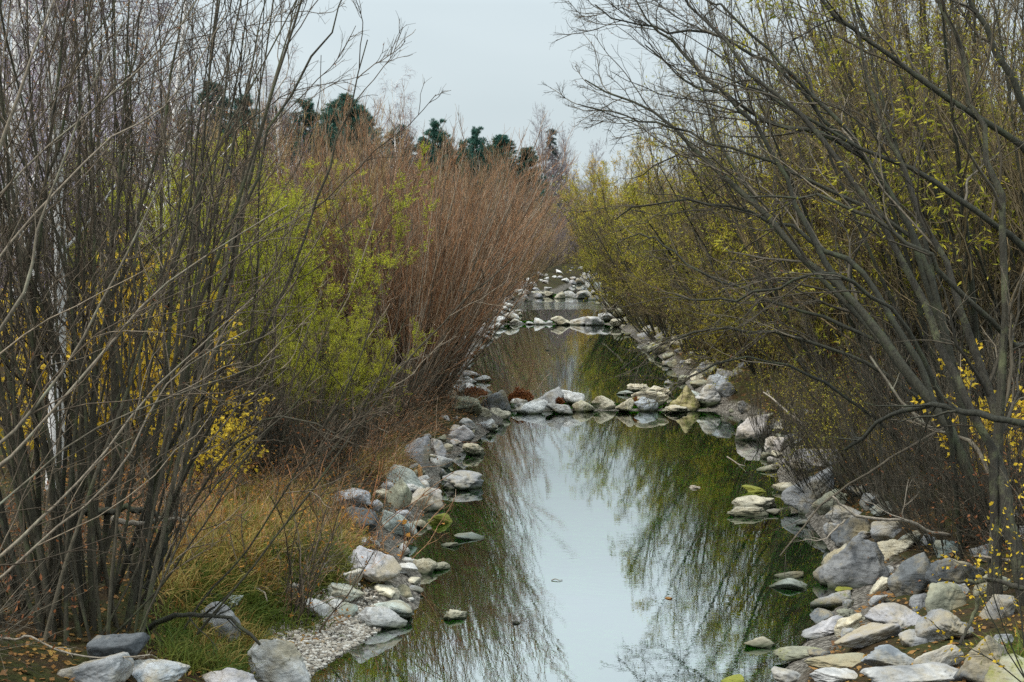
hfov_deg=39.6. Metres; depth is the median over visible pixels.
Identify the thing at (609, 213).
leafy willow
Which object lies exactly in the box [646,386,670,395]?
rock
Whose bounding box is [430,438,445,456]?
rock
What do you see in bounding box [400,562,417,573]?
rock
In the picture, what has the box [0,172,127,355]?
dark shrub
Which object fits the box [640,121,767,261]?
leafy willow
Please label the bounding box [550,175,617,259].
grey willow
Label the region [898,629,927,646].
rock
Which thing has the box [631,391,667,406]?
rock
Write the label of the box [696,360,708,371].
river stone
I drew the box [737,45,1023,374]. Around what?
leafy willow
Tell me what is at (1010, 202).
leafy willow
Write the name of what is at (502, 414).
rock
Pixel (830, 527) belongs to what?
river stone
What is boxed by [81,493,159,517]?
dead branch
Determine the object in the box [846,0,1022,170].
leafy willow
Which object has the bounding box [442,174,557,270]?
red willow
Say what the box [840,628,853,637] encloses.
river stone
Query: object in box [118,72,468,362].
red willow
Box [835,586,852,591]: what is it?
rock
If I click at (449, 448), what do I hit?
rock
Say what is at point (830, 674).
rock
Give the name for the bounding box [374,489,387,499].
river stone
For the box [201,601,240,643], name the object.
rock
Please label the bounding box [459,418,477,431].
rock
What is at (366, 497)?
rock
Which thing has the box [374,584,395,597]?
rock
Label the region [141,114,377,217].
dark shrub
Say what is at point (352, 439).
dark shrub
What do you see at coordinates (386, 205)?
red willow
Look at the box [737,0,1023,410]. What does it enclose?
leafy willow
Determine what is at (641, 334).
river stone
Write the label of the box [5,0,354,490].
sallow tree
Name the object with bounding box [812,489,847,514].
rock
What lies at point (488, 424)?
rock
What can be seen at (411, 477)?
rock
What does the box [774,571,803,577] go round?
rock
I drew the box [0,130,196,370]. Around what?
dark shrub
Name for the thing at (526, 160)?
pine tree
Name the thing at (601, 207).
leafy willow
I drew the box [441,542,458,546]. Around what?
rock
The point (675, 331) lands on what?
leafy bush
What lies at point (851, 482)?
dead branch
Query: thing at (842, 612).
rock
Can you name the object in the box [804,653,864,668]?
rock
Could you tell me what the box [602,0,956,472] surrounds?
leaning willow
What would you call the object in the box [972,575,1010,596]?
river stone
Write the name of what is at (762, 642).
rock
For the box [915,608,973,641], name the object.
rock
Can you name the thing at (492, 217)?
red willow
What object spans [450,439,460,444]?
river stone
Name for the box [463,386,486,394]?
fallen leaves heap
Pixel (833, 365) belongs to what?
dark shrub
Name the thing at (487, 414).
rock
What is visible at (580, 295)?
rock
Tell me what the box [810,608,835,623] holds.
river stone
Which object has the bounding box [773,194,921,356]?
leafy willow
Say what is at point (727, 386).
rock
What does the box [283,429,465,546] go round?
red bush
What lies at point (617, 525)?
water
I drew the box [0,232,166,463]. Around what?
maple sapling
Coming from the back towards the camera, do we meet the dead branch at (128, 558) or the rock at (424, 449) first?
the rock at (424, 449)
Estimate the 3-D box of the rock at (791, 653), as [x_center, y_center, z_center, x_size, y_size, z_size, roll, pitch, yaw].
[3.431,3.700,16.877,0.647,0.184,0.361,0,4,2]
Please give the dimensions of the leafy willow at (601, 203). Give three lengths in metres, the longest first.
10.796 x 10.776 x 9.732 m
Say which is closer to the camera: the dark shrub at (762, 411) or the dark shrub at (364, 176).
the dark shrub at (762, 411)
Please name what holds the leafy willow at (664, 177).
on the ground at (572, 667)
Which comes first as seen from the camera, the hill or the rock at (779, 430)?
the rock at (779, 430)
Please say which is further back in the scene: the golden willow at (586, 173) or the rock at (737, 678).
the golden willow at (586, 173)
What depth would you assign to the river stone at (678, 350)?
55.47 m
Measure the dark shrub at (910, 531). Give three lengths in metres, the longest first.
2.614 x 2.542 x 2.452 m
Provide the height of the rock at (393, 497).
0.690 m
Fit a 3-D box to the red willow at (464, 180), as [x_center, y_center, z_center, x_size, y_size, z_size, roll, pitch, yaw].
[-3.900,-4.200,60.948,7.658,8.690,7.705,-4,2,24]
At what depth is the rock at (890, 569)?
20.62 m
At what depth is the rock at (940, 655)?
13.75 m
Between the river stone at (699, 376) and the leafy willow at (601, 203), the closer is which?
the river stone at (699, 376)
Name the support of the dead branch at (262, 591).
on the ground at (572, 667)
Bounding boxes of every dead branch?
[0,635,159,673]
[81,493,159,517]
[110,515,186,526]
[117,528,157,601]
[137,508,178,607]
[145,591,260,652]
[254,586,268,604]
[727,456,746,471]
[763,390,825,443]
[776,427,943,579]
[797,519,845,541]
[826,376,1023,464]
[832,479,951,537]
[869,354,988,477]
[939,574,1023,590]
[958,597,980,645]
[973,555,1009,561]
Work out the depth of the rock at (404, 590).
19.48 m
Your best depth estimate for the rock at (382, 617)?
18.39 m
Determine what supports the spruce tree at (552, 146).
on the ground at (572, 667)
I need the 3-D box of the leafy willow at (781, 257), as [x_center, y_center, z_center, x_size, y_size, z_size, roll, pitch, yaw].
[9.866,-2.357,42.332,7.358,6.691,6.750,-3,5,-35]
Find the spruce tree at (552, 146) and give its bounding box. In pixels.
[541,128,575,257]
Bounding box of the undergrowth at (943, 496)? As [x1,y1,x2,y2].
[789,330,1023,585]
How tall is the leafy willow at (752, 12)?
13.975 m
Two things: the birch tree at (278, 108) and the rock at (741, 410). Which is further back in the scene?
the birch tree at (278, 108)
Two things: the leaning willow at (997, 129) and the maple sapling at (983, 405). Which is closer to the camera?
the leaning willow at (997, 129)
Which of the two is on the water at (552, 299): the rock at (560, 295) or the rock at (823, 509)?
the rock at (560, 295)
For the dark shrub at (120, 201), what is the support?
on the ground at (572, 667)
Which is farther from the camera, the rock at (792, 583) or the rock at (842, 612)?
the rock at (792, 583)
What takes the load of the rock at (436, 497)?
on the ground at (572, 667)
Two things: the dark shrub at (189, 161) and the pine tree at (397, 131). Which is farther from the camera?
the pine tree at (397, 131)
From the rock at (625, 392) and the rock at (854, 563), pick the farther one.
the rock at (625, 392)
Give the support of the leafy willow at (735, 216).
on the ground at (572, 667)
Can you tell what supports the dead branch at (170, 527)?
on the ground at (572, 667)
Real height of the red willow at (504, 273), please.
7.983 m
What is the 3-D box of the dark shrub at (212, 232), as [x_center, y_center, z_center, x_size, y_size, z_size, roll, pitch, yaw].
[-7.191,-2.054,38.582,7.158,6.713,6.960,1,4,9]
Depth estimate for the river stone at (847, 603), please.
18.98 m
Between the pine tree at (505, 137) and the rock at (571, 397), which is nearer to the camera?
the rock at (571, 397)
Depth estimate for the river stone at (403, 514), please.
24.84 m
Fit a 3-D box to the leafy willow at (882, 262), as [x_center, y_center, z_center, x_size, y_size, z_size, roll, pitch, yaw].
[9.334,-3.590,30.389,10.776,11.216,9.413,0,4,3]
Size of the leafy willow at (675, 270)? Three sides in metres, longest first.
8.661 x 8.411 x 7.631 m
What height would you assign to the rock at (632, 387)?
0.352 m
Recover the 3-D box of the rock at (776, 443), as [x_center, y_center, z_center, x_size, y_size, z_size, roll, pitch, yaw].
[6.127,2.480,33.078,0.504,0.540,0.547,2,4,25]
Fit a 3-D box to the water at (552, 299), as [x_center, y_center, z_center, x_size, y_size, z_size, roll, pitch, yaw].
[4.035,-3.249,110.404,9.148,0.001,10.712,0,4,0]
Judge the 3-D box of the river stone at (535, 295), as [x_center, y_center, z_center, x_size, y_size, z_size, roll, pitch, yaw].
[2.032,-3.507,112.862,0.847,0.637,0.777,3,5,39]
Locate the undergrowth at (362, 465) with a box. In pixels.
[0,321,503,502]
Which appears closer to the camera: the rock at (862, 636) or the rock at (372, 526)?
the rock at (862, 636)
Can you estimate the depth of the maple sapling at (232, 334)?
24.98 m
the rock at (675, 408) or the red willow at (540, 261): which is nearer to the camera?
the rock at (675, 408)
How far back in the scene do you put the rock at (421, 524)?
24.71 m
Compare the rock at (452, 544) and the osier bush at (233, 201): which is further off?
the osier bush at (233, 201)
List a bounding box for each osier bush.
[43,123,364,370]
[116,127,438,421]
[240,313,391,445]
[244,303,436,434]
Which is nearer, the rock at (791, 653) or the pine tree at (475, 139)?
the rock at (791, 653)
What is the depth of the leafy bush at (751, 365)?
41.92 m
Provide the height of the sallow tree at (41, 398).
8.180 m
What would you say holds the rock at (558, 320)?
on the water at (584, 359)
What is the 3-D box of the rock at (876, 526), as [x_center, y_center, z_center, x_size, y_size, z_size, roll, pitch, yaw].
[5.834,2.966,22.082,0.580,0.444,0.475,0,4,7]
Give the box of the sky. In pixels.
[1,0,1023,216]
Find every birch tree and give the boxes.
[0,0,99,314]
[0,0,121,276]
[0,0,202,489]
[3,0,153,202]
[84,0,197,214]
[88,0,254,371]
[241,46,315,188]
[248,68,314,185]
[363,66,419,202]
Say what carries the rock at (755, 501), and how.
on the water at (617, 525)
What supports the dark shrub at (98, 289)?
on the ground at (572, 667)
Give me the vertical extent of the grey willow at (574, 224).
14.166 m
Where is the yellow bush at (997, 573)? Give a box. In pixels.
[915,422,1023,681]
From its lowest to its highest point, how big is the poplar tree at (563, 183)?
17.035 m
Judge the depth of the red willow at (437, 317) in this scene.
35.13 m
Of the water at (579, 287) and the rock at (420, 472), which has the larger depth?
the water at (579, 287)
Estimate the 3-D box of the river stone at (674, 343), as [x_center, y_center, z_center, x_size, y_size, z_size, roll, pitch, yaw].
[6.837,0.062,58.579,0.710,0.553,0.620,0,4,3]
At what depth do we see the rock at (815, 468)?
28.60 m
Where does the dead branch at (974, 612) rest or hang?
on the ground at (572, 667)
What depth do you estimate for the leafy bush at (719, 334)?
45.45 m
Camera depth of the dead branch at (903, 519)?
19.37 m
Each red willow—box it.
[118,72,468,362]
[127,32,416,379]
[136,81,395,230]
[158,89,453,347]
[204,94,509,374]
[215,96,433,218]
[215,142,541,410]
[235,80,580,406]
[237,126,466,202]
[266,101,564,361]
[267,113,536,388]
[275,130,445,200]
[308,122,576,361]
[311,113,567,390]
[337,124,519,280]
[351,140,500,275]
[362,139,507,284]
[366,141,554,322]
[398,163,572,317]
[411,151,537,307]
[430,156,569,302]
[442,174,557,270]
[466,156,563,298]
[482,168,589,294]
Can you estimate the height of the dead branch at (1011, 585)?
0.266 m
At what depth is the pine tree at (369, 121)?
116.53 m
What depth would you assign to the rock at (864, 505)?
24.04 m
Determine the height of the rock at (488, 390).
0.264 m
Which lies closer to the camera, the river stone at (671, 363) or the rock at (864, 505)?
the rock at (864, 505)
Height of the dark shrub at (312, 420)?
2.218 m
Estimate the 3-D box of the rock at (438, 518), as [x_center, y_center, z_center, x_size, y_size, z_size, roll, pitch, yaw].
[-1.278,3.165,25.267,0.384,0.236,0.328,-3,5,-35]
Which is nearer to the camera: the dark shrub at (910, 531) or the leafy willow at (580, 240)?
the dark shrub at (910, 531)
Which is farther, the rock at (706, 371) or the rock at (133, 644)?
the rock at (706, 371)
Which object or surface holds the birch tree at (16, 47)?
on the ground at (572, 667)
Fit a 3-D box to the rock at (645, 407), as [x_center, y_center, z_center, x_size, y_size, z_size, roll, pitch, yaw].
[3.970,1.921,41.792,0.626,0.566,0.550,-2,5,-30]
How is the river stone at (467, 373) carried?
on the ground at (572, 667)
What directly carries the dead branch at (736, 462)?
on the water at (617, 525)
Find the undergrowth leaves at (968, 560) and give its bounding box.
[750,319,1023,592]
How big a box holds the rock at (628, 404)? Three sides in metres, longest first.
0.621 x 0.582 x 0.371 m
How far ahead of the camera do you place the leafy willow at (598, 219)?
94.47 m
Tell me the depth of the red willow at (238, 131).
41.84 m
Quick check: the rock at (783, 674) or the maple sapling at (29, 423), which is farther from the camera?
the maple sapling at (29, 423)
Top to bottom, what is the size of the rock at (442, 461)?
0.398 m
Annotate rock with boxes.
[57,652,134,681]
[86,632,149,659]
[132,659,189,681]
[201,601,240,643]
[201,667,256,681]
[222,595,242,607]
[247,639,310,681]
[284,583,303,597]
[303,598,333,619]
[324,595,342,608]
[327,583,364,601]
[332,488,370,507]
[338,602,357,616]
[339,568,363,585]
[346,506,377,532]
[346,545,401,583]
[356,606,407,628]
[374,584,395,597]
[374,600,412,618]
[381,510,416,535]
[386,478,411,508]
[387,464,424,491]
[391,587,399,599]
[397,584,411,597]
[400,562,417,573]
[404,435,430,467]
[407,483,423,491]
[408,577,420,584]
[409,585,423,592]
[410,487,443,510]
[413,520,427,527]
[413,558,436,573]
[417,465,422,476]
[428,513,452,522]
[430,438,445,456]
[430,454,452,468]
[434,562,449,569]
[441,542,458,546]
[442,470,483,489]
[443,609,467,619]
[444,443,452,452]
[448,395,482,414]
[449,425,474,442]
[454,532,484,539]
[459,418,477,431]
[460,376,475,383]
[462,443,485,454]
[475,375,491,381]
[476,386,491,392]
[479,407,491,417]
[479,419,497,430]
[481,390,511,411]
[490,408,510,418]
[497,316,505,321]
[504,313,518,321]
[509,398,527,408]
[510,319,522,323]
[515,399,547,413]
[532,291,544,295]
[534,318,546,324]
[537,386,563,409]
[544,291,554,296]
[546,403,572,414]
[551,316,569,324]
[554,291,565,298]
[562,390,584,406]
[564,291,574,296]
[570,317,584,324]
[572,400,594,411]
[573,290,591,298]
[584,316,604,325]
[591,396,615,409]
[598,312,613,321]
[610,319,627,326]
[615,398,633,411]
[616,390,633,394]
[627,384,649,391]
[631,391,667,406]
[634,397,658,411]
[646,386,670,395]
[661,405,689,412]
[663,385,699,410]
[677,375,689,381]
[689,379,706,388]
[695,384,720,407]
[702,362,720,377]
[706,374,728,388]
[717,382,735,396]
[721,674,744,681]
[727,506,768,516]
[731,495,775,509]
[734,414,768,440]
[737,401,750,413]
[742,485,765,492]
[744,636,775,647]
[756,464,778,471]
[764,436,788,452]
[766,508,779,514]
[767,456,778,462]
[769,578,807,588]
[771,666,800,681]
[772,482,792,492]
[773,426,790,434]
[773,646,821,660]
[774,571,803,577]
[781,467,834,514]
[791,448,840,473]
[801,615,843,639]
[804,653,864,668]
[809,667,857,681]
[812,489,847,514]
[813,535,889,588]
[821,543,846,564]
[825,505,861,523]
[831,517,870,547]
[834,622,901,648]
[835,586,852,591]
[836,608,855,616]
[859,493,879,510]
[860,662,958,681]
[861,644,913,666]
[864,602,920,629]
[869,576,887,594]
[870,501,893,515]
[870,521,901,541]
[877,539,913,560]
[887,552,930,596]
[887,565,893,572]
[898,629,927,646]
[899,530,920,544]
[909,593,926,611]
[913,644,964,665]
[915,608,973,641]
[919,534,934,544]
[925,558,985,586]
[925,581,966,612]
[933,540,957,557]
[953,635,1007,681]
[979,594,1015,618]
[984,654,1023,681]
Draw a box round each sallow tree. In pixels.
[0,0,236,509]
[0,0,289,507]
[0,0,323,578]
[0,0,521,645]
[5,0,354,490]
[192,205,424,470]
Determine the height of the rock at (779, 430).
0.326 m
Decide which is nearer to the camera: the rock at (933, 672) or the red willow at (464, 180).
the rock at (933, 672)
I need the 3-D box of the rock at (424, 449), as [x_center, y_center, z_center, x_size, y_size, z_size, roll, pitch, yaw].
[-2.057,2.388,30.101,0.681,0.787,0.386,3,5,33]
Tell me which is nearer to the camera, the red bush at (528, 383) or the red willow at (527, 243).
the red bush at (528, 383)
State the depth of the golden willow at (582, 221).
149.88 m
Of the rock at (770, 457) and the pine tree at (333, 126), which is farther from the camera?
the pine tree at (333, 126)
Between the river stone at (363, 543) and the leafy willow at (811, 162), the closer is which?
the river stone at (363, 543)
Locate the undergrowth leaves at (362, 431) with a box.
[0,343,510,492]
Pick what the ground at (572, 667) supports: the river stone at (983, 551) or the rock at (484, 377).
the river stone at (983, 551)
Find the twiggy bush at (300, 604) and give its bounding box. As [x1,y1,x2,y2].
[168,467,395,630]
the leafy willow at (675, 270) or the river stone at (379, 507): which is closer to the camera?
the river stone at (379, 507)
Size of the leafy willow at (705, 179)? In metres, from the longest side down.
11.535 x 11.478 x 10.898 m
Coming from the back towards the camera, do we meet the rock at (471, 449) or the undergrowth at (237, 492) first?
the rock at (471, 449)
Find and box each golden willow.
[554,175,645,274]
[561,128,695,249]
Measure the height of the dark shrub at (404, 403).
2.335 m
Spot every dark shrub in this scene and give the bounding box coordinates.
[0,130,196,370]
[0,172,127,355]
[2,120,190,331]
[3,80,249,230]
[19,180,201,382]
[42,111,307,345]
[66,139,307,380]
[77,98,318,285]
[105,333,254,447]
[110,133,339,371]
[125,323,284,428]
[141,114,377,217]
[155,361,274,465]
[187,128,438,241]
[207,358,332,474]
[217,127,456,217]
[217,314,369,448]
[237,360,375,469]
[238,308,388,437]
[280,370,404,470]
[308,363,405,455]
[350,339,447,432]
[733,349,837,447]
[745,383,863,497]
[749,271,998,442]
[765,360,906,505]
[767,350,867,456]
[798,365,958,518]
[818,269,1023,493]
[835,242,1023,458]
[840,394,1023,557]
[878,374,1023,544]
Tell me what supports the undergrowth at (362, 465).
on the ground at (572, 667)
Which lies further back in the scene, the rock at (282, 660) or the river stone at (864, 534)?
the river stone at (864, 534)
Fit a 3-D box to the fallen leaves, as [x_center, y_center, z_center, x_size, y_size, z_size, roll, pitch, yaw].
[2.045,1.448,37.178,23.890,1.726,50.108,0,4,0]
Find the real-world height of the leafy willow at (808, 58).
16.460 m
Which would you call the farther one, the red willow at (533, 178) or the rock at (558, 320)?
the rock at (558, 320)
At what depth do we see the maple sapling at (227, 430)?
21.55 m
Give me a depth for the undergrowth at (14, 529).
15.50 m
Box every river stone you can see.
[359,537,368,545]
[367,499,382,511]
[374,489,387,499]
[381,480,393,489]
[394,510,410,518]
[398,543,410,555]
[402,557,412,562]
[418,475,430,482]
[420,480,428,487]
[437,434,446,441]
[440,469,447,476]
[450,425,459,430]
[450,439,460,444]
[461,370,479,376]
[533,293,542,297]
[561,278,569,283]
[575,277,584,283]
[613,308,623,316]
[637,332,647,338]
[647,342,658,352]
[654,345,669,354]
[662,352,674,359]
[667,359,677,367]
[670,337,681,346]
[674,348,685,353]
[690,371,702,380]
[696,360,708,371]
[716,368,737,378]
[738,362,748,368]
[760,452,772,458]
[771,450,781,457]
[795,519,807,524]
[807,649,830,656]
[810,590,850,607]
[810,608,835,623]
[823,522,840,536]
[834,613,861,636]
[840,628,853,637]
[842,599,853,608]
[845,485,871,495]
[858,531,870,539]
[868,595,887,606]
[955,583,969,594]
[969,546,983,554]
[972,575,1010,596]
[978,549,988,562]
[993,634,1013,644]
[1001,526,1023,542]
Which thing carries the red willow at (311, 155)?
on the ground at (572, 667)
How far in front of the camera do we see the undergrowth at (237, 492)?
20.08 m
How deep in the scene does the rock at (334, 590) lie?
18.78 m
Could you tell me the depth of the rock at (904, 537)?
21.32 m
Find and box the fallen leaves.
[0,340,1023,681]
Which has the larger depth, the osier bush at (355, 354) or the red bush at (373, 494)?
the osier bush at (355, 354)
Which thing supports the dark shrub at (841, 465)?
on the ground at (572, 667)
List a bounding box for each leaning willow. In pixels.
[538,0,972,526]
[555,0,989,560]
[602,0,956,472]
[656,0,1023,347]
[661,0,1023,605]
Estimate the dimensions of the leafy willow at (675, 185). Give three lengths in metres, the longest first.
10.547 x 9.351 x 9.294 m
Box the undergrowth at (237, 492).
[10,428,407,628]
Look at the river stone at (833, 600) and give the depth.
19.34 m
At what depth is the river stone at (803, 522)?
24.96 m
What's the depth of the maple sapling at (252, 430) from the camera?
23.10 m
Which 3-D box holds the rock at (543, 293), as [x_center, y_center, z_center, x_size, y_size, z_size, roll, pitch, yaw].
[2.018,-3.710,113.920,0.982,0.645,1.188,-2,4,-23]
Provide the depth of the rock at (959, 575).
17.53 m
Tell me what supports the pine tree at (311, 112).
on the ground at (572, 667)
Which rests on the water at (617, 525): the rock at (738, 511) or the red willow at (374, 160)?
the rock at (738, 511)
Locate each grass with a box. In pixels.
[129,485,1023,681]
[133,429,417,681]
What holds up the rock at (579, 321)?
on the water at (584, 359)
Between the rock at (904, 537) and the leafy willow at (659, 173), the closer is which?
the rock at (904, 537)
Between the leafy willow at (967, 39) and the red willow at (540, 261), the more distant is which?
the red willow at (540, 261)
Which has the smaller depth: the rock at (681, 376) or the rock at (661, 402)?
the rock at (661, 402)
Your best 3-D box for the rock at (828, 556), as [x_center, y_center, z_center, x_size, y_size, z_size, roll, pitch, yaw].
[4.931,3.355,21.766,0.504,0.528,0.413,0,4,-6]
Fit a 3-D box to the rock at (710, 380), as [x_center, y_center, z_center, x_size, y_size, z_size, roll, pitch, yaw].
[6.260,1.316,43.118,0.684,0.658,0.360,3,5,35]
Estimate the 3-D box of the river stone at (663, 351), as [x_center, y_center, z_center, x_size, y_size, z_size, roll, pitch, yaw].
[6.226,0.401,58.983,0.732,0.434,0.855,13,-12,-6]
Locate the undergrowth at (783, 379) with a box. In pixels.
[607,291,921,489]
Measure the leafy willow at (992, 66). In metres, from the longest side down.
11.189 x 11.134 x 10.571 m
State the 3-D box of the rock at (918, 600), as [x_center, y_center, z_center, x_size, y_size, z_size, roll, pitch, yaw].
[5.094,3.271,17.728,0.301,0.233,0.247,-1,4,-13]
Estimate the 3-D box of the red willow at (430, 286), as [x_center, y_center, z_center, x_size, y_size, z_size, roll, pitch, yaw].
[-2.509,-2.686,37.273,8.454,8.991,8.256,1,-1,11]
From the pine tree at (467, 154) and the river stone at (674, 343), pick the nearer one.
the river stone at (674, 343)
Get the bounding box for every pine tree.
[129,97,227,216]
[190,81,251,195]
[223,94,285,195]
[257,105,302,184]
[284,116,308,183]
[290,98,325,166]
[303,108,359,199]
[319,92,411,180]
[350,104,380,175]
[366,112,393,176]
[383,124,428,186]
[416,136,445,196]
[419,118,478,201]
[441,146,466,184]
[457,139,483,205]
[466,126,507,196]
[482,144,514,205]
[491,134,548,215]
[510,146,563,216]
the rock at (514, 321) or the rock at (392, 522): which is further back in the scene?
the rock at (514, 321)
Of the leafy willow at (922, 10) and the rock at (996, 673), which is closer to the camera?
the rock at (996, 673)
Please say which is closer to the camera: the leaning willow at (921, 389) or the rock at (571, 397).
the leaning willow at (921, 389)
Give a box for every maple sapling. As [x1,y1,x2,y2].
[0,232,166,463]
[0,240,230,475]
[0,307,103,478]
[90,271,249,459]
[144,376,268,502]
[174,390,274,484]
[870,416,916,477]
[910,338,1023,475]
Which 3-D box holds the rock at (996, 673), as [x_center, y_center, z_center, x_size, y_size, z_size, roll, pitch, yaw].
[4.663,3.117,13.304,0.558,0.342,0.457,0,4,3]
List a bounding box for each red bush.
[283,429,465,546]
[314,487,459,559]
[474,352,549,394]
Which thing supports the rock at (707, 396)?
on the ground at (572, 667)
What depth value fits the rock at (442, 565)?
21.61 m
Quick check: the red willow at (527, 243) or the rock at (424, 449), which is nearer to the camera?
the rock at (424, 449)
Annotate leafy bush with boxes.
[566,228,673,324]
[574,214,675,307]
[578,232,662,332]
[595,235,696,339]
[623,243,709,346]
[631,240,759,351]
[645,249,776,362]
[668,255,771,368]
[692,260,833,378]
[776,272,894,390]
[852,288,959,382]
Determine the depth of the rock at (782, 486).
28.27 m
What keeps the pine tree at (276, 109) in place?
on the ground at (572, 667)
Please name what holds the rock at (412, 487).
on the ground at (572, 667)
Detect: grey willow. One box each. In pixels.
[520,209,572,271]
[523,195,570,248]
[536,193,565,265]
[548,199,576,265]
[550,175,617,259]
[551,163,619,261]
[551,188,580,263]
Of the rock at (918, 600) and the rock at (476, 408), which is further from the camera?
the rock at (476, 408)
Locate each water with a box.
[335,411,851,667]
[463,324,700,402]
[506,309,610,320]
[508,302,603,308]
[523,296,599,301]
[555,278,601,293]
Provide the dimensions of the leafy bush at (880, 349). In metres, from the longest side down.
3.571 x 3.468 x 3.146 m
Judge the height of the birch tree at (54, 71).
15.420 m
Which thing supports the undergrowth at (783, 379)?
on the ground at (572, 667)
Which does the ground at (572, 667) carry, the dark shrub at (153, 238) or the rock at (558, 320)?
the dark shrub at (153, 238)
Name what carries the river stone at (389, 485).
on the ground at (572, 667)
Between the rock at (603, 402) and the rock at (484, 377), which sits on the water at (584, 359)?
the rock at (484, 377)
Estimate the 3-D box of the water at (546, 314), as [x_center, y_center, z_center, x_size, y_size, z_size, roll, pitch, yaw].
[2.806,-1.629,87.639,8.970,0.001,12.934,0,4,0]
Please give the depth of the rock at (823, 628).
17.66 m
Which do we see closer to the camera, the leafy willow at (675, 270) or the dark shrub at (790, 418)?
the dark shrub at (790, 418)
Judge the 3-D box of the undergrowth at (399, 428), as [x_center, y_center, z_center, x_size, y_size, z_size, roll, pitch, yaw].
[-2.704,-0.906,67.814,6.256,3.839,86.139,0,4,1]
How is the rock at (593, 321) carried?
on the water at (584, 359)
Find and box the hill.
[0,51,180,242]
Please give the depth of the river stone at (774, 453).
32.28 m
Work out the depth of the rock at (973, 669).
13.36 m
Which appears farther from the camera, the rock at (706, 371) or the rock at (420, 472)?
the rock at (706, 371)
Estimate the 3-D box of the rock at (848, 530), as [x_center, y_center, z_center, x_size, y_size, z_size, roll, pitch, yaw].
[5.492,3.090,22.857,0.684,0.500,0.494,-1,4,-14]
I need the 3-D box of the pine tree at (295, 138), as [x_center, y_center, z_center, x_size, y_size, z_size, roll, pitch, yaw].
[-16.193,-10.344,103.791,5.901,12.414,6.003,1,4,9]
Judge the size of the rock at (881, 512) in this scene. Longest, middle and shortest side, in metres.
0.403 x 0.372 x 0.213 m
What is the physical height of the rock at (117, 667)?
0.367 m
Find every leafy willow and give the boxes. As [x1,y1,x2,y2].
[551,157,692,294]
[558,167,673,253]
[560,162,703,312]
[564,156,688,305]
[565,178,665,234]
[568,170,656,297]
[570,155,713,326]
[591,164,761,329]
[608,37,993,346]
[611,105,753,252]
[615,147,828,347]
[618,23,815,271]
[619,160,767,328]
[621,138,834,361]
[636,2,952,365]
[637,146,769,246]
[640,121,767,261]
[643,53,1022,396]
[665,99,981,264]
[699,0,1022,284]
[702,0,1023,350]
[704,0,1023,434]
[705,73,784,295]
[707,149,855,350]
[709,0,1023,399]
[726,5,1023,273]
[732,0,1023,237]
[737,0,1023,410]
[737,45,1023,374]
[740,0,1022,163]
[742,0,1023,261]
[745,26,952,297]
[748,36,949,297]
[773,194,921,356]
[808,30,1023,391]
[842,45,1023,347]
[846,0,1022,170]
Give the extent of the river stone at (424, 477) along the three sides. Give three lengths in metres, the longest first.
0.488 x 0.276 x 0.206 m
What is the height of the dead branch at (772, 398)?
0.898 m
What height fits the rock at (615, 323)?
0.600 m
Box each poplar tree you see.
[529,101,564,199]
[550,138,571,260]
[551,125,584,256]
[577,137,603,266]
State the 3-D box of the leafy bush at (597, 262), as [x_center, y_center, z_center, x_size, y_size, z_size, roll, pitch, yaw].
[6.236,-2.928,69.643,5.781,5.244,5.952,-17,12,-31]
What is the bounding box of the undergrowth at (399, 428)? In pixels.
[254,286,521,483]
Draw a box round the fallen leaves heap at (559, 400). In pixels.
[555,396,564,403]
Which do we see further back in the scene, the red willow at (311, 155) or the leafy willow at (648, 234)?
the leafy willow at (648, 234)
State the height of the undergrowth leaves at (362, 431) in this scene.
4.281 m
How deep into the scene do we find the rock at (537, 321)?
80.72 m
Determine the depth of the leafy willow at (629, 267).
69.97 m
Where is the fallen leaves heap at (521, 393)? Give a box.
[507,386,534,399]
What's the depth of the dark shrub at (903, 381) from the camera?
23.45 m
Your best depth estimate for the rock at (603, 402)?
41.89 m
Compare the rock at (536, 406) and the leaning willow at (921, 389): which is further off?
the rock at (536, 406)
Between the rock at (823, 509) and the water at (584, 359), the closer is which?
the rock at (823, 509)
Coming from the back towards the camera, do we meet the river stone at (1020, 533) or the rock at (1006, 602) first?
the river stone at (1020, 533)
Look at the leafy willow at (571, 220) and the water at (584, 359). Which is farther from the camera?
the leafy willow at (571, 220)
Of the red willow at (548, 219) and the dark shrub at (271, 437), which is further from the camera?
the red willow at (548, 219)
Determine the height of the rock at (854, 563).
1.029 m
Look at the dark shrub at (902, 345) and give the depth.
26.20 m
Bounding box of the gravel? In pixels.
[271,568,380,681]
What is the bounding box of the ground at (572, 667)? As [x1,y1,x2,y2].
[0,249,1023,681]
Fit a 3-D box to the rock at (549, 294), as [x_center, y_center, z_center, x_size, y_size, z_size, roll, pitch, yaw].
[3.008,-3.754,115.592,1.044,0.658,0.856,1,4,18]
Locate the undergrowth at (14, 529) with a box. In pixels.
[0,427,255,678]
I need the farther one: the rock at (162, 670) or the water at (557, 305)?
the water at (557, 305)
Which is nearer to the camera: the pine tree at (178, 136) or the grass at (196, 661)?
the grass at (196, 661)
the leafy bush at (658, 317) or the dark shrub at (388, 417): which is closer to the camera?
the dark shrub at (388, 417)

